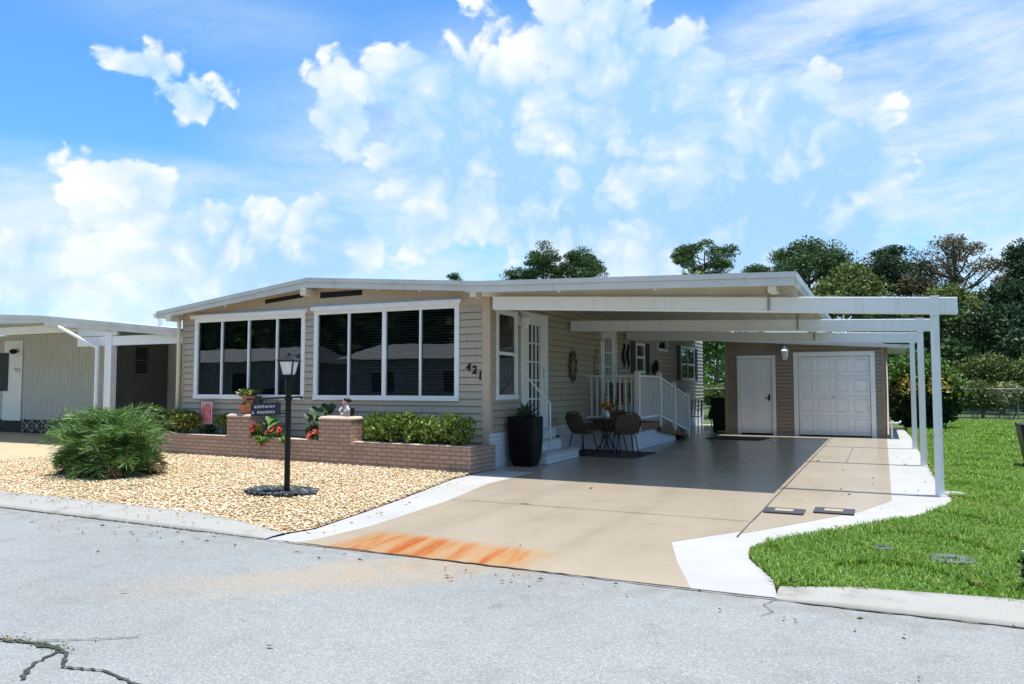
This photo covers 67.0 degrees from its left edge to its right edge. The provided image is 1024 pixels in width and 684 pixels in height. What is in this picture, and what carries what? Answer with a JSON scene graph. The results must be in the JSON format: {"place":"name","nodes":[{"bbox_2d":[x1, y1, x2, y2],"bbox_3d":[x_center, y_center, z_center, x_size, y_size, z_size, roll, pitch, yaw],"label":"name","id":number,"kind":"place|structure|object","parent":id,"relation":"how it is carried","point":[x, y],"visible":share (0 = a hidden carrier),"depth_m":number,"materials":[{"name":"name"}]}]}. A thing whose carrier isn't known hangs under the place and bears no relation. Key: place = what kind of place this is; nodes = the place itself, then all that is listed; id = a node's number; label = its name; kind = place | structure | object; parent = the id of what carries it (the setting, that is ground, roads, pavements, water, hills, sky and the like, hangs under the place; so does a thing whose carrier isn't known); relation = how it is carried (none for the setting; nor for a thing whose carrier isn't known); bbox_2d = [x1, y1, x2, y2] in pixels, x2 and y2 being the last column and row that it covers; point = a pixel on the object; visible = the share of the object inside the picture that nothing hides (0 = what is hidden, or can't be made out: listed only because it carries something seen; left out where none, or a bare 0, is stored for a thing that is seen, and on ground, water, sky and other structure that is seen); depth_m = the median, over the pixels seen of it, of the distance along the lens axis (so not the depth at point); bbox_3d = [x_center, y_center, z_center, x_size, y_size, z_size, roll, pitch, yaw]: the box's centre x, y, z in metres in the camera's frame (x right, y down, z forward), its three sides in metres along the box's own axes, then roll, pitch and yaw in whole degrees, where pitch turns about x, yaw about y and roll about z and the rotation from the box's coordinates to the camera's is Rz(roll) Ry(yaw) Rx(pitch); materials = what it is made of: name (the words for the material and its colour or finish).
{"place":"outdoors","nodes":[
{"label":"outdoors","id":0,"kind":"place"},
{"bbox_2d":[0,493,218,521],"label":"stray gravel","id":1,"kind":"structure","parent":0,"point":[104,504],"depth_m":8.62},
{"bbox_2d":[0,507,1023,683],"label":"road","id":2,"kind":"structure","parent":0,"point":[217,609],"depth_m":4.54,"materials":[{"name":"asphalt"}]},
{"bbox_2d":[0,631,73,653],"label":"crack weeds","id":3,"kind":"object","parent":2,"relation":"on","point":[27,639],"visible":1,"depth_m":4.16,"materials":[{"name":"green plant"}]},
{"bbox_2d":[20,651,59,678],"bbox_3d":[-2.389,1.621,3.888,0.074,0.001,0.406,0,-3,-7],"label":"road crack","id":4,"kind":"object","parent":2,"relation":"on","point":[26,671],"visible":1,"depth_m":3.86,"materials":[{"name":"asphalt"}]},
{"bbox_2d":[0,640,139,683],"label":"road crack","id":5,"kind":"object","parent":2,"relation":"on","point":[71,667],"visible":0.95,"depth_m":3.86,"materials":[{"name":"asphalt"}]},
{"bbox_2d":[2,507,266,539],"bbox_3d":[-6.209,1.918,9.069,8.901,0.001,0.104,-2,-4,26],"label":"road edge joint","id":6,"kind":"object","parent":2,"relation":"on","point":[138,523],"visible":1,"depth_m":7.82,"materials":[{"name":"concrete"}]},
{"bbox_2d":[9,440,1014,678],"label":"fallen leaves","id":7,"kind":"object","parent":2,"relation":"on","point":[859,618],"visible":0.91,"depth_m":7.26,"materials":[{"name":"plant"}]},
{"bbox_2d":[263,538,774,598],"bbox_3d":[-0.246,1.743,6.072,4.551,0.001,0.040,-2,-4,27],"label":"road edge joint","id":8,"kind":"object","parent":2,"relation":"on","point":[532,570],"visible":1,"depth_m":5.87,"materials":[{"name":"concrete"}]},
{"bbox_2d":[799,602,1023,627],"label":"road edge joint","id":9,"kind":"object","parent":2,"relation":"on","point":[899,613],"visible":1,"depth_m":4.78,"materials":[{"name":"concrete"}]},
{"bbox_2d":[0,0,1023,383],"label":"sky","id":10,"kind":"structure","parent":0,"point":[156,155],"materials":[{"name":"blue"}]},
{"bbox_2d":[294,425,831,587],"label":"driveway","id":11,"kind":"structure","parent":0,"point":[614,542],"depth_m":8.64,"materials":[{"name":"concrete"}]},
{"bbox_2d":[508,416,542,466],"bbox_3d":[0.239,1.748,13.659,0.500,0.860,0.500,-2,-4,25],"label":"tall planter","id":12,"kind":"object","parent":11,"relation":"on","point":[525,438],"visible":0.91,"depth_m":13.46,"materials":[{"name":"plastic"}]},
{"bbox_2d":[509,402,540,416],"bbox_3d":[0.263,1.208,13.700,0.609,0.339,0.621,1,-3,-15],"label":"agave","id":13,"kind":"object","parent":12,"relation":"in","point":[524,411],"visible":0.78,"depth_m":13.61,"materials":[{"name":"green plant"}]},
{"bbox_2d":[522,374,579,463],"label":"door steps","id":14,"kind":"structure","parent":11,"relation":"on","point":[554,450],"depth_m":14.45,"materials":[{"name":"paint"}]},
{"bbox_2d":[579,449,655,457],"bbox_3d":[2.000,2.304,15.987,1.650,0.012,1.530,-2,-4,25],"label":"outdoor rug","id":15,"kind":"object","parent":11,"relation":"on","point":[622,454],"visible":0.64,"depth_m":15.90,"materials":[{"name":"fabric"}]},
{"bbox_2d":[565,411,598,455],"bbox_3d":[1.419,1.854,15.746,0.533,0.898,0.554,2,-4,-34],"label":"bistro chair","id":16,"kind":"object","parent":15,"relation":"on","point":[575,423],"visible":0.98,"depth_m":15.62,"materials":[{"name":"brown metal"}]},
{"bbox_2d":[588,418,620,454],"bbox_3d":[1.949,1.941,15.960,0.770,0.726,0.770,-2,-4,25],"label":"bistro table","id":17,"kind":"object","parent":15,"relation":"on","point":[603,420],"visible":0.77,"depth_m":15.92,"materials":[{"name":"brown metal"}]},
{"bbox_2d":[601,399,615,417],"bbox_3d":[1.983,1.369,15.924,0.295,0.410,0.242,-2,-4,25],"label":"flower vase","id":18,"kind":"object","parent":17,"relation":"on","point":[607,408],"visible":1,"depth_m":15.94,"materials":[{"name":"orange plant"}]},
{"bbox_2d":[599,409,626,451],"bbox_3d":[2.183,1.904,16.616,0.554,0.898,0.533,-2,-4,25],"label":"bistro chair","id":19,"kind":"object","parent":15,"relation":"on","point":[614,413],"visible":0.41,"depth_m":16.82,"materials":[{"name":"brown metal"}]},
{"bbox_2d":[611,412,640,456],"bbox_3d":[2.266,1.837,15.454,0.554,0.898,0.533,0,-3,-6],"label":"bistro chair","id":20,"kind":"object","parent":15,"relation":"on","point":[627,424],"visible":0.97,"depth_m":15.28,"materials":[{"name":"wicker"}]},
{"bbox_2d":[583,370,690,450],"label":"porch deck","id":21,"kind":"structure","parent":11,"relation":"on","point":[659,398],"depth_m":17.62,"materials":[{"name":"paint"}]},
{"bbox_2d":[604,382,633,409],"bbox_3d":[2.463,1.389,17.999,0.600,0.920,0.540,-2,-4,25],"label":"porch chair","id":22,"kind":"object","parent":21,"relation":"on","point":[617,389],"visible":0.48,"depth_m":18.23,"materials":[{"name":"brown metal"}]},
{"bbox_2d":[710,397,724,430],"bbox_3d":[6.494,2.247,23.970,0.587,1.050,0.687,-2,-4,25],"label":"wheelie bin","id":23,"kind":"object","parent":11,"relation":"on","point":[718,410],"visible":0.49,"depth_m":23.73,"materials":[{"name":"black plastic"}]},
{"bbox_2d":[706,436,767,440],"bbox_3d":[6.017,2.572,20.685,1.457,0.014,1.150,-2,-4,31],"label":"door mat","id":24,"kind":"object","parent":11,"relation":"on","point":[738,438],"depth_m":20.44,"materials":[{"name":"rubber"}]},
{"bbox_2d":[737,438,831,535],"bbox_3d":[5.478,2.208,14.264,0.021,0.001,15.750,-2,-4,25],"label":"driveway joint","id":25,"kind":"object","parent":11,"relation":"on","point":[780,491],"visible":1,"depth_m":10.37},
{"bbox_2d":[160,401,1023,593],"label":"ground","id":26,"kind":"structure","parent":0,"point":[965,415],"depth_m":34.29,"materials":[{"name":"concrete"}]},
{"bbox_2d":[0,432,161,458],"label":"neighbour drive","id":27,"kind":"structure","parent":26,"relation":"on","point":[15,444],"depth_m":18.39,"materials":[{"name":"concrete"}]},
{"bbox_2d":[0,315,182,433],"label":"neighbour house","id":28,"kind":"structure","parent":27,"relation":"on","point":[51,367],"depth_m":22.56,"materials":[{"name":"beige paint"}]},
{"bbox_2d":[0,353,8,390],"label":"window","id":29,"kind":"structure","parent":28,"relation":"in","point":[4,357],"depth_m":23.76,"materials":[{"name":"glass"}]},
{"bbox_2d":[2,340,23,420],"bbox_3d":[-15.253,1.170,23.619,0.900,2.440,0.028,-2,-4,25],"label":"door panel","id":30,"kind":"structure","parent":28,"relation":"in","point":[12,398],"depth_m":23.57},
{"bbox_2d":[133,346,148,374],"bbox_3d":[-10.705,0.535,22.332,0.024,0.840,0.480,-2,-4,25],"label":"window","id":31,"kind":"structure","parent":28,"relation":"in","point":[141,353],"depth_m":22.32,"materials":[{"name":"glass"}]},
{"bbox_2d":[0,491,284,539],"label":"kerb","id":32,"kind":"structure","parent":26,"relation":"on","point":[111,512],"depth_m":8.26,"materials":[{"name":"concrete"}]},
{"bbox_2d":[0,453,469,532],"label":"gravel","id":33,"kind":"structure","parent":26,"relation":"on","point":[156,496],"depth_m":10.64,"materials":[{"name":"gravel"}]},
{"bbox_2d":[38,399,175,481],"bbox_3d":[-6.250,1.472,12.044,1.867,1.196,2.319,3,-4,-39],"label":"palm shrub","id":34,"kind":"object","parent":33,"relation":"on","point":[105,441],"visible":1,"depth_m":11.65,"materials":[{"name":"plant"}]},
{"bbox_2d":[243,484,319,496],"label":"dark gravel","id":35,"kind":"structure","parent":33,"relation":"on","point":[272,490],"depth_m":9.80,"materials":[{"name":"gravel"}]},
{"bbox_2d":[246,352,302,491],"bbox_3d":[-3.016,1.046,9.821,0.735,1.832,0.256,0,-3,7],"label":"lamp post","id":36,"kind":"object","parent":35,"relation":"on","point":[288,364],"visible":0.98,"depth_m":9.77,"materials":[{"name":"metal"}]},
{"bbox_2d":[251,399,280,416],"bbox_3d":[-3.132,0.833,9.831,0.389,0.237,0.018,0,-3,4],"label":"hanging sign","id":37,"kind":"object","parent":36,"relation":"hanging from","point":[266,409],"visible":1,"depth_m":9.82,"materials":[{"name":"metal"}]},
{"bbox_2d":[162,413,494,473],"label":"planter wall","id":38,"kind":"structure","parent":26,"relation":"on","point":[342,440],"depth_m":13.70,"materials":[{"name":"brick"}]},
{"bbox_2d":[237,405,250,413],"bbox_3d":[-5.118,1.316,15.092,0.460,0.170,0.455,-2,-4,25],"label":"clay pot","id":39,"kind":"object","parent":38,"relation":"on","point":[245,409],"visible":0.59,"depth_m":14.92,"materials":[{"name":"ceramic"}]},
{"bbox_2d":[241,396,256,402],"bbox_3d":[-5.119,1.145,15.124,0.334,0.180,0.330,-2,-4,25],"label":"clay pot","id":40,"kind":"object","parent":39,"relation":"on","point":[244,398],"visible":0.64,"depth_m":15.00,"materials":[{"name":"ceramic"}]},
{"bbox_2d":[235,387,258,395],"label":"potted plant","id":41,"kind":"object","parent":40,"relation":"in","point":[248,391],"visible":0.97,"depth_m":15.04,"materials":[{"name":"green plant"}]},
{"bbox_2d":[248,422,263,436],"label":"red flower clump","id":42,"kind":"object","parent":38,"relation":"on","point":[256,428],"visible":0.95,"depth_m":14.73,"materials":[{"name":"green plant"}]},
{"bbox_2d":[254,434,268,445],"bbox_3d":[-4.710,1.840,14.537,0.401,0.230,0.169,-2,-4,25],"label":"lime trailer","id":43,"kind":"object","parent":38,"relation":"hanging from","point":[260,439],"visible":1,"depth_m":14.52,"materials":[{"name":"green plant"}]},
{"bbox_2d":[264,424,281,438],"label":"red flower clump","id":44,"kind":"object","parent":38,"relation":"on","point":[272,433],"visible":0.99,"depth_m":14.52,"materials":[{"name":"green plant"}]},
{"bbox_2d":[305,428,318,440],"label":"red flower clump","id":45,"kind":"object","parent":38,"relation":"on","point":[314,434],"visible":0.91,"depth_m":13.99,"materials":[{"name":"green plant"}]},
{"bbox_2d":[339,398,354,415],"bbox_3d":[-2.958,1.168,13.820,0.270,0.335,0.202,-2,-4,25],"label":"garden figurine","id":46,"kind":"object","parent":38,"relation":"on","point":[347,410],"visible":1,"depth_m":13.80,"materials":[{"name":"ceramic"}]},
{"label":"planter soil","id":47,"kind":"structure","parent":38,"relation":"in","visible":0},
{"bbox_2d":[162,408,201,432],"bbox_3d":[-6.827,1.657,15.940,1.232,0.602,0.412,-2,-4,34],"label":"variegated bush","id":48,"kind":"object","parent":47,"relation":"on","point":[186,420],"visible":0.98,"depth_m":15.76,"materials":[{"name":"green plant"}]},
{"bbox_2d":[199,401,211,433],"bbox_3d":[-6.228,1.569,15.753,0.385,0.745,0.038,-2,-4,25],"label":"garden flag","id":49,"kind":"object","parent":47,"relation":"on","point":[206,412],"visible":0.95,"depth_m":15.75,"materials":[{"name":"pink fabric"}]},
{"bbox_2d":[199,424,215,433],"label":"dark plant","id":50,"kind":"object","parent":47,"relation":"on","point":[208,429],"visible":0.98,"depth_m":15.67,"materials":[{"name":"green plant"}]},
{"bbox_2d":[215,412,227,434],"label":"round shrub","id":51,"kind":"object","parent":47,"relation":"on","point":[221,419],"visible":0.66,"depth_m":15.50,"materials":[{"name":"green plant"}]},
{"bbox_2d":[263,416,284,435],"bbox_3d":[-4.553,1.634,14.677,0.550,0.500,0.320,-2,-4,25],"label":"elephant ear","id":52,"kind":"object","parent":47,"relation":"on","point":[269,422],"visible":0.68,"depth_m":14.71},
{"bbox_2d":[303,403,335,425],"bbox_3d":[-3.548,1.493,14.276,0.686,0.736,0.406,-2,-4,25],"label":"elephant ear","id":53,"kind":"object","parent":47,"relation":"on","point":[315,412],"visible":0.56,"depth_m":14.29},
{"bbox_2d":[362,410,477,445],"bbox_3d":[-1.629,1.480,13.169,2.361,0.637,0.651,-2,-4,30],"label":"hedge","id":54,"kind":"object","parent":47,"relation":"on","point":[452,428],"visible":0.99,"depth_m":13.01,"materials":[{"name":"green plant"}]},
{"bbox_2d":[153,271,839,467],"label":"manufactured house","id":55,"kind":"structure","parent":26,"relation":"on","point":[422,348],"depth_m":14.66,"materials":[{"name":"plastic"}]},
{"bbox_2d":[190,308,307,399],"bbox_3d":[-5.318,0.265,15.650,3.070,1.778,0.270,-2,-4,25],"label":"window","id":56,"kind":"structure","parent":55,"relation":"in","point":[233,351],"depth_m":15.63,"materials":[{"name":"black glass"}]},
{"bbox_2d":[310,297,461,400],"bbox_3d":[-2.342,0.165,14.217,3.300,1.813,0.240,-2,-4,25],"label":"window","id":57,"kind":"structure","parent":55,"relation":"in","point":[407,350],"depth_m":14.15,"materials":[{"name":"black glass"}]},
{"bbox_2d":[493,310,518,399],"bbox_3d":[-0.104,0.231,13.848,0.101,1.600,0.878,-2,-4,25],"label":"window","id":58,"kind":"structure","parent":55,"relation":"in","point":[506,374],"depth_m":13.88,"materials":[{"name":"white glass"}]},
{"bbox_2d":[524,317,545,425],"bbox_3d":[0.422,0.583,14.925,0.060,2.108,1.080,-2,-4,25],"label":"door","id":59,"kind":"structure","parent":55,"relation":"in","point":[535,335],"depth_m":15.01,"materials":[{"name":"white glass"}]},
{"bbox_2d":[569,348,576,380],"bbox_3d":[1.321,0.514,16.699,0.040,0.771,0.524,-2,-4,25],"label":"sun ornament","id":60,"kind":"object","parent":55,"relation":"attached to","point":[573,366],"visible":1,"depth_m":16.70,"materials":[{"name":"brown metal"}]},
{"bbox_2d":[602,332,614,416],"bbox_3d":[2.352,0.813,18.962,0.060,2.108,1.040,-2,-4,25],"label":"door","id":61,"kind":"structure","parent":55,"relation":"in","point":[608,346],"depth_m":19.03,"materials":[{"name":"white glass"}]},
{"bbox_2d":[636,342,645,372],"bbox_3d":[3.548,0.448,21.502,0.101,0.840,0.898,-2,-4,25],"label":"window","id":62,"kind":"structure","parent":55,"relation":"in","point":[640,347],"depth_m":21.57,"materials":[{"name":"white glass"}]},
{"bbox_2d":[657,341,667,351],"bbox_3d":[4.592,0.084,23.715,0.101,0.420,1.148,-2,-4,25],"label":"window","id":63,"kind":"structure","parent":55,"relation":"in","point":[662,345],"depth_m":23.80,"materials":[{"name":"white glass"}]},
{"bbox_2d":[681,346,694,380],"bbox_3d":[6.067,0.749,26.773,0.101,1.160,2.098,-2,-4,25],"label":"window","id":64,"kind":"structure","parent":55,"relation":"in","point":[687,353],"depth_m":26.76,"materials":[{"name":"white glass"}]},
{"bbox_2d":[499,266,538,279],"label":"pine tree","id":65,"kind":"object","parent":26,"relation":"on","point":[512,274],"visible":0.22,"depth_m":67.23,"materials":[{"name":"green plant"}]},
{"bbox_2d":[518,239,567,278],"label":"pine tree","id":66,"kind":"object","parent":26,"relation":"on","point":[542,263],"visible":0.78,"depth_m":65.05,"materials":[{"name":"green plant"}]},
{"bbox_2d":[554,245,608,277],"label":"pine tree","id":67,"kind":"object","parent":26,"relation":"on","point":[591,265],"visible":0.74,"depth_m":64.09,"materials":[{"name":"green plant"}]},
{"bbox_2d":[265,424,950,597],"bbox_3d":[5.033,2.350,16.582,6.810,0.001,23.540,-2,-4,25],"label":"concrete apron","id":68,"kind":"object","parent":26,"relation":"on","point":[722,562],"visible":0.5,"depth_m":7.96,"materials":[{"name":"concrete"}]},
{"bbox_2d":[493,287,957,496],"bbox_3d":[4.352,0.819,15.020,6.900,2.880,8.390,-2,-4,25],"label":"carport frame","id":69,"kind":"object","parent":68,"relation":"on","point":[934,307],"visible":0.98,"depth_m":12.54,"materials":[{"name":"white metal"}]},
{"bbox_2d":[721,341,908,437],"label":"garage shed","id":70,"kind":"structure","parent":68,"relation":"on","point":[833,389],"depth_m":21.82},
{"bbox_2d":[740,359,772,432],"bbox_3d":[7.083,1.558,22.398,0.880,2.145,0.095,-2,-4,25],"label":"door","id":71,"kind":"structure","parent":70,"relation":"in","point":[756,374],"depth_m":22.40,"materials":[{"name":"white metal"}]},
{"bbox_2d":[798,356,871,437],"bbox_3d":[8.968,1.514,21.530,1.840,2.235,0.100,-2,-4,25],"label":"garage door","id":72,"kind":"structure","parent":70,"relation":"in","point":[835,398],"depth_m":21.51,"materials":[{"name":"metal"}]},
{"bbox_2d":[674,270,724,363],"bbox_3d":[7.909,0.048,34.402,4.120,6.698,4.861,-2,-4,25],"label":"broadleaf tree","id":73,"kind":"object","parent":26,"relation":"on","point":[715,348],"visible":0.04,"depth_m":34.37,"materials":[{"name":"green plant"}]},
{"bbox_2d":[669,238,741,404],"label":"broadleaf tree","id":74,"kind":"object","parent":26,"relation":"on","point":[683,257],"visible":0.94,"depth_m":58.77,"materials":[{"name":"green plant"}]},
{"bbox_2d":[703,381,724,406],"bbox_3d":[10.191,2.707,37.179,3.194,1.730,1.892,-2,-4,25],"label":"bush","id":75,"kind":"object","parent":26,"relation":"on","point":[708,394],"visible":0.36,"depth_m":37.01,"materials":[{"name":"green plant"}]},
{"bbox_2d":[703,331,751,382],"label":"broadleaf tree","id":76,"kind":"object","parent":26,"relation":"on","point":[716,372],"visible":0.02,"depth_m":51.07,"materials":[{"name":"green plant"}]},
{"bbox_2d":[740,263,772,272],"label":"pine tree","id":77,"kind":"object","parent":26,"relation":"on","point":[757,268],"visible":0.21,"depth_m":57.55,"materials":[{"name":"green plant"}]},
{"bbox_2d":[766,235,859,296],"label":"pine tree","id":78,"kind":"object","parent":26,"relation":"on","point":[801,258],"visible":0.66,"depth_m":54.12,"materials":[{"name":"green plant"}]},
{"bbox_2d":[743,437,891,532],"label":"walkway","id":79,"kind":"structure","parent":26,"relation":"on","point":[827,473],"depth_m":11.02,"materials":[{"name":"concrete"}]},
{"bbox_2d":[763,507,805,514],"bbox_3d":[3.037,1.877,8.618,0.420,0.017,0.340,-2,-4,25],"label":"drive mat","id":80,"kind":"object","parent":79,"relation":"on","point":[785,510],"visible":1,"depth_m":8.57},
{"bbox_2d":[813,507,854,514],"bbox_3d":[3.588,1.877,8.610,0.420,0.017,0.360,-2,-4,25],"label":"drive mat","id":81,"kind":"object","parent":79,"relation":"on","point":[834,510],"visible":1,"depth_m":8.56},
{"bbox_2d":[704,344,942,386],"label":"hedge","id":82,"kind":"object","parent":26,"relation":"on","point":[707,378],"visible":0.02,"depth_m":81.38,"materials":[{"name":"green plant"}]},
{"bbox_2d":[810,258,895,331],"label":"broadleaf tree","id":83,"kind":"object","parent":26,"relation":"on","point":[850,277],"visible":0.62,"depth_m":45.17,"materials":[{"name":"green plant"}]},
{"bbox_2d":[703,387,1023,419],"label":"chain link fence","id":84,"kind":"object","parent":26,"relation":"on","point":[1018,405],"visible":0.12,"depth_m":31.75,"materials":[{"name":"metal"}]},
{"bbox_2d":[851,314,926,365],"bbox_3d":[19.093,0.942,39.693,5.224,5.521,3.728,2,-4,-25],"label":"broadleaf tree","id":85,"kind":"object","parent":26,"relation":"on","point":[889,316],"visible":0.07,"depth_m":38.88,"materials":[{"name":"plant"}]},
{"bbox_2d":[838,244,944,296],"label":"pine tree","id":86,"kind":"object","parent":26,"relation":"on","point":[889,264],"visible":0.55,"depth_m":53.05,"materials":[{"name":"green plant"}]},
{"bbox_2d":[775,586,1023,628],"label":"kerb","id":87,"kind":"structure","parent":26,"relation":"on","point":[981,609],"depth_m":4.88,"materials":[{"name":"concrete"}]},
{"bbox_2d":[888,347,946,379],"bbox_3d":[18.629,1.877,36.562,3.775,3.311,1.578,-2,-4,25],"label":"bush","id":88,"kind":"object","parent":26,"relation":"on","point":[890,369],"visible":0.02,"depth_m":36.46,"materials":[{"name":"green plant"}]},
{"bbox_2d":[903,282,988,365],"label":"broadleaf tree","id":89,"kind":"object","parent":26,"relation":"on","point":[955,290],"visible":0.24,"depth_m":45.43,"materials":[{"name":"green plant"}]},
{"bbox_2d":[891,233,1012,341],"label":"pine tree","id":90,"kind":"object","parent":26,"relation":"on","point":[949,268],"visible":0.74,"depth_m":50.39,"materials":[{"name":"green plant"}]},
{"bbox_2d":[903,294,1005,369],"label":"broadleaf tree","id":91,"kind":"object","parent":26,"relation":"on","point":[951,348],"visible":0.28,"depth_m":41.08,"materials":[{"name":"plant"}]},
{"bbox_2d":[940,301,1023,413],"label":"broadleaf tree","id":92,"kind":"object","parent":26,"relation":"on","point":[999,325],"visible":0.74,"depth_m":39.60,"materials":[{"name":"plant"}]},
{"bbox_2d":[961,378,1006,419],"bbox_3d":[19.541,2.396,32.482,2.246,1.811,1.757,-2,-4,25],"label":"bush","id":93,"kind":"object","parent":26,"relation":"on","point":[979,394],"visible":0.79,"depth_m":32.00,"materials":[{"name":"green plant"}]},
{"bbox_2d":[949,349,1023,417],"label":"bush","id":94,"kind":"object","parent":26,"relation":"on","point":[987,369],"visible":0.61,"depth_m":34.80,"materials":[{"name":"green plant"}]},
{"bbox_2d":[960,276,1023,411],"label":"broadleaf tree","id":95,"kind":"object","parent":26,"relation":"on","point":[1006,291],"visible":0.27,"depth_m":44.05,"materials":[{"name":"plant"}]},
{"bbox_2d":[979,237,1023,299],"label":"pine tree","id":96,"kind":"object","parent":26,"relation":"on","point":[1014,259],"visible":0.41,"depth_m":48.00,"materials":[{"name":"green plant"}]},
{"bbox_2d":[984,379,1023,419],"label":"bush","id":97,"kind":"object","parent":26,"relation":"on","point":[1006,385],"visible":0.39,"depth_m":32.06,"materials":[{"name":"plant"}]},
{"bbox_2d":[1006,388,1023,412],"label":"bush","id":98,"kind":"object","parent":26,"relation":"on","point":[1016,398],"visible":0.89,"depth_m":31.52,"materials":[{"name":"green plant"}]},
{"bbox_2d":[1007,353,1023,384],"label":"bush","id":99,"kind":"object","parent":26,"relation":"on","point":[1020,370],"visible":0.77,"depth_m":34.36,"materials":[{"name":"green plant"}]},
{"bbox_2d":[680,400,702,430],"bbox_3d":[5.692,2.321,24.492,0.580,0.960,0.731,-2,-4,25],"label":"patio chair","id":100,"kind":"object","parent":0,"point":[698,410],"visible":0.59,"depth_m":24.67,"materials":[{"name":"metal"}]},
{"bbox_2d":[748,418,1023,600],"bbox_3d":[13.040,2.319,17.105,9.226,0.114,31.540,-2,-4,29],"label":"lawn grass","id":101,"kind":"structure","parent":0,"point":[983,440],"depth_m":6.84,"materials":[{"name":"plant"}]},
{"bbox_2d":[888,353,966,427],"bbox_3d":[13.380,1.580,25.146,2.548,2.600,2.699,-2,-4,25],"label":"croton bush","id":102,"kind":"object","parent":101,"relation":"on","point":[899,387],"visible":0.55,"depth_m":25.08,"materials":[{"name":"green plant"}]},
{"bbox_2d":[929,553,976,565],"bbox_3d":[3.465,1.717,6.081,0.330,0.042,0.330,-2,-4,25],"label":"meter cover","id":103,"kind":"object","parent":101,"relation":"on","point":[954,561],"visible":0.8,"depth_m":6.06,"materials":[{"name":"grey concrete"}]},
{"bbox_2d":[1014,423,1023,460],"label":"tapered bin","id":104,"kind":"object","parent":101,"relation":"on","point":[1020,429],"visible":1,"depth_m":13.17,"materials":[{"name":"black plastic"}]},
{"bbox_2d":[1016,550,1023,577],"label":"dark shrub","id":105,"kind":"object","parent":101,"relation":"on","point":[1022,563],"visible":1,"depth_m":5.28,"materials":[{"name":"green plant"}]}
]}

